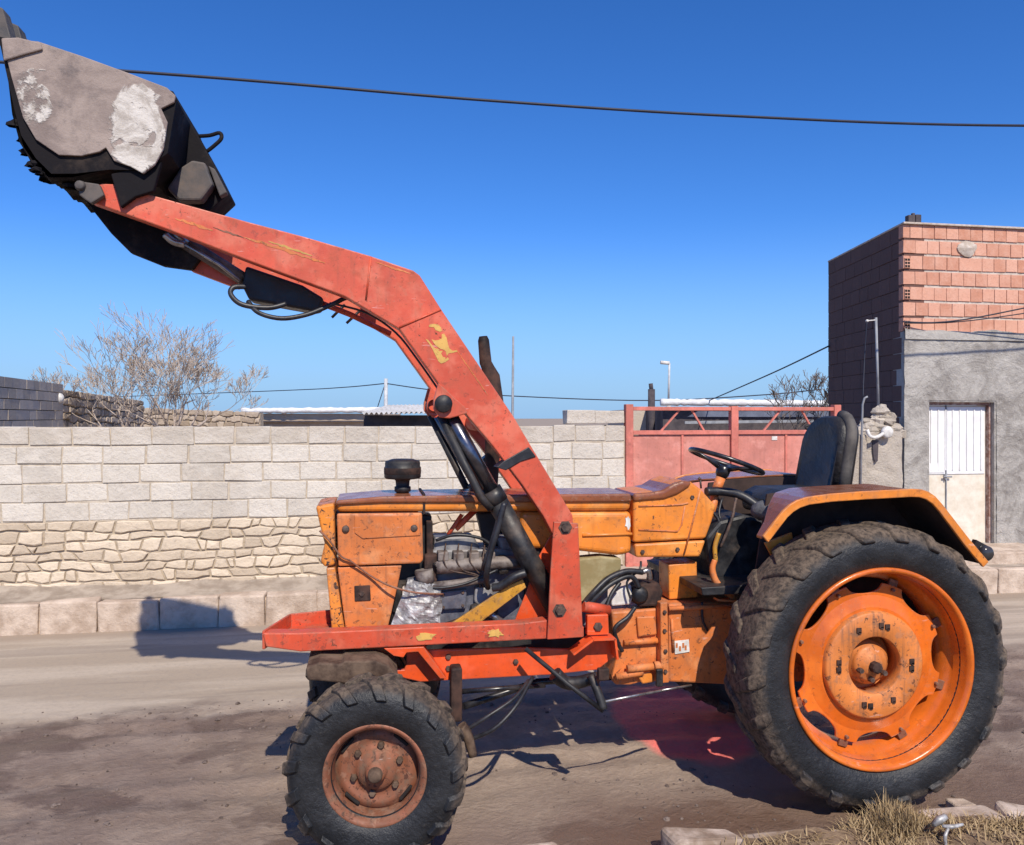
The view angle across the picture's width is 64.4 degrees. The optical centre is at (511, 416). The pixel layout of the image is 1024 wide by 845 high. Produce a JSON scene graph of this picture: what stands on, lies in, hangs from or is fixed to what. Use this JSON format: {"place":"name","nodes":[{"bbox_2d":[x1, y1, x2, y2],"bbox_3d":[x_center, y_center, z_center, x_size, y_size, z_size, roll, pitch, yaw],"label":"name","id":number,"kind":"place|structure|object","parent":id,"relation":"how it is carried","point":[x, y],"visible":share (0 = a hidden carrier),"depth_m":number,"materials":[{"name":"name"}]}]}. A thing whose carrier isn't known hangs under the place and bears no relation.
{"place":"outdoors","nodes":[
{"label":"outdoors","id":0,"kind":"place"},
{"bbox_2d":[0,376,62,426],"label":"block house","id":1,"kind":"structure","parent":0,"point":[23,402],"depth_m":16.09,"materials":[{"name":"grey concrete"}]},
{"bbox_2d":[54,393,63,402],"bbox_3d":[-10.035,-0.414,18.000,0.240,0.234,0.200,0,0,-10],"label":"white lamp","id":2,"kind":"object","parent":1,"relation":"attached to","point":[61,398],"visible":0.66,"depth_m":17.95,"materials":[{"name":"paint"}]},
{"bbox_2d":[143,408,262,426],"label":"rubble wall","id":3,"kind":"structure","parent":0,"point":[232,418],"depth_m":26.95,"materials":[{"name":"beige stone"}]},
{"bbox_2d":[241,407,400,426],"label":"house","id":4,"kind":"structure","parent":0,"point":[283,419],"depth_m":30.00,"materials":[{"name":"white concrete"}]},
{"bbox_2d":[360,404,430,425],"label":"tin shed","id":5,"kind":"structure","parent":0,"point":[396,420],"depth_m":13.50,"materials":[{"name":"grey metal"}]},
{"bbox_2d":[0,419,1023,844],"bbox_3d":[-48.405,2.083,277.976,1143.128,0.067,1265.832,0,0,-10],"label":"ground","id":6,"kind":"structure","parent":0,"point":[98,683],"depth_m":4.99,"materials":[{"name":"brown soil"}]},
{"bbox_2d":[55,390,143,426],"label":"rubble wall","id":7,"kind":"structure","parent":6,"relation":"on","point":[105,417],"depth_m":21.58,"materials":[{"name":"grey stone"}]},
{"bbox_2d":[28,301,269,426],"bbox_3d":[-9.142,-0.494,20.179,5.072,4.544,4.525,0,0,21],"label":"bare tree","id":8,"kind":"object","parent":6,"relation":"on","point":[134,363],"visible":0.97,"depth_m":20.02,"materials":[{"name":"grey plant"}]},
{"bbox_2d":[0,410,624,603],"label":"block wall","id":9,"kind":"structure","parent":6,"relation":"on","point":[123,505],"depth_m":8.56,"materials":[{"name":"stone"}]},
{"bbox_2d":[624,404,840,566],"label":"metal gate","id":10,"kind":"structure","parent":9,"relation":"attached to","point":[650,454],"depth_m":9.52,"materials":[{"name":"red metal"}]},
{"bbox_2d":[117,379,820,413],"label":"power pole","id":11,"kind":"object","parent":6,"relation":"on","point":[385,387],"visible":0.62,"depth_m":44.90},
{"bbox_2d":[0,7,1006,844],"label":"loader tractor","id":12,"kind":"object","parent":6,"relation":"on","point":[838,601],"visible":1,"depth_m":4.31,"materials":[{"name":"orange paint"}]},
{"bbox_2d":[750,500,768,520],"bbox_3d":[1.435,0.533,4.621,0.162,0.122,0.177,0,0,-10],"label":"lever knob","id":13,"kind":"object","parent":12,"relation":"on","point":[758,509],"visible":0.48,"depth_m":4.58,"materials":[{"name":"grey plastic"}]},
{"bbox_2d":[0,565,1023,635],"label":"kerb","id":14,"kind":"structure","parent":6,"relation":"on","point":[97,613],"depth_m":7.98,"materials":[{"name":"concrete"}]},
{"bbox_2d":[1,694,1023,844],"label":"dirt clods","id":15,"kind":"object","parent":6,"relation":"on","point":[108,824],"visible":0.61,"depth_m":4.64,"materials":[{"name":"brown soil"}]},
{"bbox_2d":[511,336,513,416],"bbox_3d":[0.002,0.243,16.002,0.081,3.654,0.070,0,0,-10],"label":"thin mast","id":16,"kind":"object","parent":6,"relation":"on","point":[512,402],"visible":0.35,"depth_m":15.98,"materials":[{"name":"grey metal"}]},
{"bbox_2d":[608,410,645,429],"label":"yard wall","id":17,"kind":"structure","parent":6,"relation":"on","point":[639,420],"depth_m":24.00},
{"bbox_2d":[660,361,670,406],"bbox_3d":[7.550,-0.350,40.007,0.516,4.840,0.215,0,0,3],"label":"street lamp","id":18,"kind":"object","parent":6,"relation":"on","point":[665,362],"visible":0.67,"depth_m":39.95,"materials":[{"name":"grey metal"}]},
{"bbox_2d":[646,399,828,434],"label":"flat roof house","id":19,"kind":"structure","parent":6,"relation":"on","point":[718,420],"depth_m":20.98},
{"bbox_2d":[648,383,654,429],"bbox_3d":[3.773,0.081,22.000,0.185,1.978,0.185,0,0,-33],"label":"stove pipe","id":20,"kind":"object","parent":19,"relation":"on","point":[651,403],"visible":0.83,"depth_m":21.92,"materials":[{"name":"grey metal"}]},
{"bbox_2d":[528,801,1023,844],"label":"kerb","id":21,"kind":"structure","parent":6,"relation":"on","point":[684,836],"depth_m":3.86,"materials":[{"name":"grey concrete"}]},
{"bbox_2d":[764,368,828,434],"bbox_3d":[6.355,-0.120,17.162,2.012,1.892,1.614,0,0,2],"label":"bare tree","id":22,"kind":"object","parent":6,"relation":"on","point":[815,376],"visible":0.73,"depth_m":16.97,"materials":[{"name":"brown plant"}]},
{"bbox_2d":[828,222,1023,543],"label":"brick house","id":23,"kind":"structure","parent":6,"relation":"on","point":[951,395],"depth_m":10.65,"materials":[{"name":"red ceramic"}]},
{"bbox_2d":[709,345,829,400],"bbox_3d":[5.097,-0.771,16.950,0.102,0.730,8.103,0,0,0],"label":"service cable","id":24,"kind":"object","parent":23,"relation":"attached to","point":[773,372],"visible":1,"depth_m":15.81,"materials":[{"name":"black rubber"}]},
{"bbox_2d":[905,213,920,221],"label":"roof block","id":25,"kind":"structure","parent":23,"relation":"on","point":[912,217],"depth_m":10.49,"materials":[{"name":"grey concrete"}]},
{"bbox_2d":[929,402,990,542],"bbox_3d":[5.820,0.735,10.658,0.951,1.850,0.090,0,0,-10],"label":"door","id":26,"kind":"structure","parent":23,"relation":"in","point":[959,432],"depth_m":10.68,"materials":[{"name":"beige paint"}]},
{"bbox_2d":[903,307,1023,322],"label":"house cable","id":27,"kind":"object","parent":23,"relation":"attached to","point":[966,318],"visible":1,"depth_m":10.38,"materials":[{"name":"black rubber"}]},
{"bbox_2d":[904,313,1023,323],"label":"house cable","id":28,"kind":"object","parent":23,"relation":"attached to","point":[966,320],"visible":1,"depth_m":10.39,"materials":[{"name":"black rubber"}]},
{"bbox_2d":[945,798,975,807],"bbox_3d":[2.353,2.046,4.262,0.112,0.063,0.103,0,0,-10],"label":"brick piece","id":29,"kind":"object","parent":6,"relation":"on","point":[954,802],"visible":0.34,"depth_m":4.26,"materials":[{"name":"stone"}]},
{"bbox_2d":[965,543,1023,566],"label":"doorstep","id":30,"kind":"object","parent":6,"relation":"on","point":[1008,553],"visible":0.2,"depth_m":9.92,"materials":[{"name":"concrete"}]},
{"bbox_2d":[852,434,866,483],"bbox_3d":[4.140,1.045,10.133,0.444,1.650,0.280,0,0,-10],"label":"wall stub","id":31,"kind":"object","parent":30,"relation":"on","point":[856,477],"depth_m":10.02,"materials":[{"name":"paint"}]},
{"bbox_2d":[859,396,867,483],"bbox_3d":[4.316,0.510,9.990,0.111,1.540,0.041,0,0,16],"label":"drain pipe","id":32,"kind":"object","parent":31,"relation":"attached to","point":[861,442],"visible":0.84,"depth_m":9.99,"materials":[{"name":"grey metal"}]},
{"bbox_2d":[858,404,905,487],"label":"stone pillar","id":33,"kind":"structure","parent":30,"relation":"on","point":[885,469],"depth_m":10.14,"materials":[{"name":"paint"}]},
{"bbox_2d":[862,317,879,405],"bbox_3d":[4.450,-0.687,10.180,0.399,1.129,0.110,0,0,-37],"label":"pipe mast","id":34,"kind":"object","parent":33,"relation":"on","point":[877,360],"visible":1,"depth_m":10.24,"materials":[{"name":"grey metal"}]},
{"bbox_2d":[865,426,892,462],"bbox_3d":[4.531,0.346,10.047,0.373,0.459,0.104,0,0,-10],"label":"wall lamp","id":35,"kind":"object","parent":33,"relation":"attached to","point":[886,431],"visible":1,"depth_m":10.04,"materials":[{"name":"white paint"}]},
{"bbox_2d":[0,564,1023,602],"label":"pavement","id":36,"kind":"structure","parent":0,"point":[16,594],"depth_m":8.33,"materials":[{"name":"beige concrete"}]},
{"bbox_2d":[0,60,1023,126],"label":"power cable","id":37,"kind":"object","parent":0,"point":[531,103],"visible":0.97,"depth_m":7.36,"materials":[{"name":"black rubber"}]},
{"bbox_2d":[0,0,1023,418],"label":"sky","id":38,"kind":"structure","parent":0,"point":[610,246],"materials":[{"name":"blue"}]},
{"bbox_2d":[720,789,1023,844],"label":"bank","id":39,"kind":"structure","parent":0,"point":[836,839],"depth_m":3.83,"materials":[{"name":"beige plant"}]},
{"bbox_2d":[931,813,963,844],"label":"tap fitting","id":40,"kind":"object","parent":39,"relation":"on","point":[940,819],"visible":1,"depth_m":3.80,"materials":[{"name":"metal"}]}
]}

